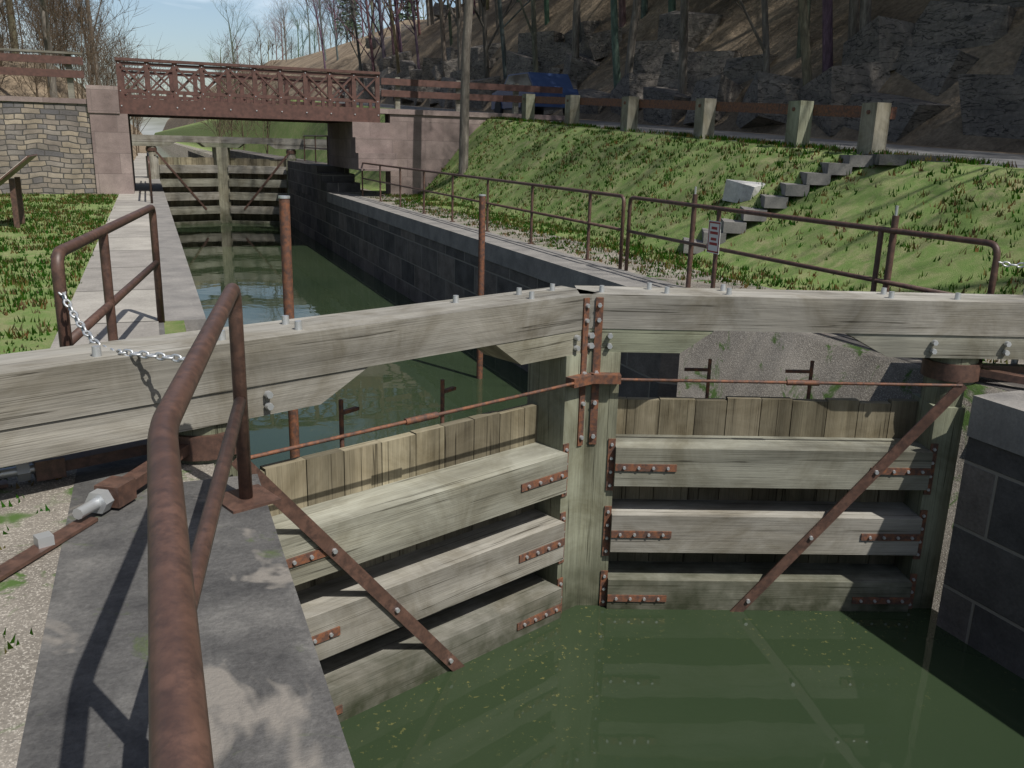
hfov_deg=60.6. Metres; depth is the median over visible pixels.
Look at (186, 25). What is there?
sky
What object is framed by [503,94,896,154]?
road guard rail
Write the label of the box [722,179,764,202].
bank stone
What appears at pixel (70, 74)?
approach guard rails
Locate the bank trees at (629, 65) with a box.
[458,0,811,173]
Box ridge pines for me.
[332,0,423,42]
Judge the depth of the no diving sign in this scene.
9.32 m
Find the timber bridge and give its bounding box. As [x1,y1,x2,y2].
[115,57,379,122]
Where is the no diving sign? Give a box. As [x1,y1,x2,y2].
[707,209,720,287]
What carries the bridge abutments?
on the ground
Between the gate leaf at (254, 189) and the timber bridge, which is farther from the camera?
the gate leaf at (254, 189)
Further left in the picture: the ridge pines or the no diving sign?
the ridge pines
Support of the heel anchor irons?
on the ground
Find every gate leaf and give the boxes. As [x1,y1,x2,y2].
[0,283,597,721]
[131,134,225,224]
[221,137,326,223]
[574,282,1023,611]
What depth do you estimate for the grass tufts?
13.76 m
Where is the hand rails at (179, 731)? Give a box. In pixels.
[51,135,1000,767]
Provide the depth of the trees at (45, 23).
62.06 m
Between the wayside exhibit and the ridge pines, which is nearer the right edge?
the ridge pines
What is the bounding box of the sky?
[0,0,461,134]
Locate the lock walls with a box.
[16,150,1023,767]
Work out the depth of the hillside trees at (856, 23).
43.97 m
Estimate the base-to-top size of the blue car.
1.450 m
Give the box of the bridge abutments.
[0,85,564,194]
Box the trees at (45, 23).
[0,0,461,155]
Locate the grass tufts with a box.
[0,115,1023,653]
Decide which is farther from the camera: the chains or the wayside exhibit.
the wayside exhibit
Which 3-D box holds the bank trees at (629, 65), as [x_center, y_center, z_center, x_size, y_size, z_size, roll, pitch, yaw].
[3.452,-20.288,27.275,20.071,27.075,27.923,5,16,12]
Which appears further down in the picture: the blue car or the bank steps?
the bank steps
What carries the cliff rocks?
on the ground
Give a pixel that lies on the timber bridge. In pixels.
(242, 106)
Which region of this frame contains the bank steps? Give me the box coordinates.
[683,154,950,253]
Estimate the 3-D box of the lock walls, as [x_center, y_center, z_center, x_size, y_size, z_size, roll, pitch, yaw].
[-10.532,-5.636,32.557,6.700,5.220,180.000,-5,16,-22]
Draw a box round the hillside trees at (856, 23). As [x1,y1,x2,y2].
[291,0,871,93]
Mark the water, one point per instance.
(588, 686)
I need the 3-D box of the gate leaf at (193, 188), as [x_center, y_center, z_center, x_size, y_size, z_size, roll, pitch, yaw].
[-13.927,-6.611,31.471,7.570,4.560,0.454,-12,20,-41]
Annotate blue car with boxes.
[491,72,578,115]
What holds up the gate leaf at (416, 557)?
on the ground
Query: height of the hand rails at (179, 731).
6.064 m
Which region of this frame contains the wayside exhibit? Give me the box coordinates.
[0,154,37,227]
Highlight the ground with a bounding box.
[0,0,1023,767]
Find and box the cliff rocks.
[334,0,1023,141]
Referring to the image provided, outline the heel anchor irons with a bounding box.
[0,363,1023,580]
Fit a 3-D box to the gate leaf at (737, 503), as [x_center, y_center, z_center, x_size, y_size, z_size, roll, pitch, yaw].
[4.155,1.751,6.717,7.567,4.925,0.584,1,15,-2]
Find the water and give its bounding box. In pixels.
[156,146,1023,767]
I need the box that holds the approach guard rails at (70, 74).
[0,48,562,113]
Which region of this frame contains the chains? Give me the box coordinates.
[58,261,1023,363]

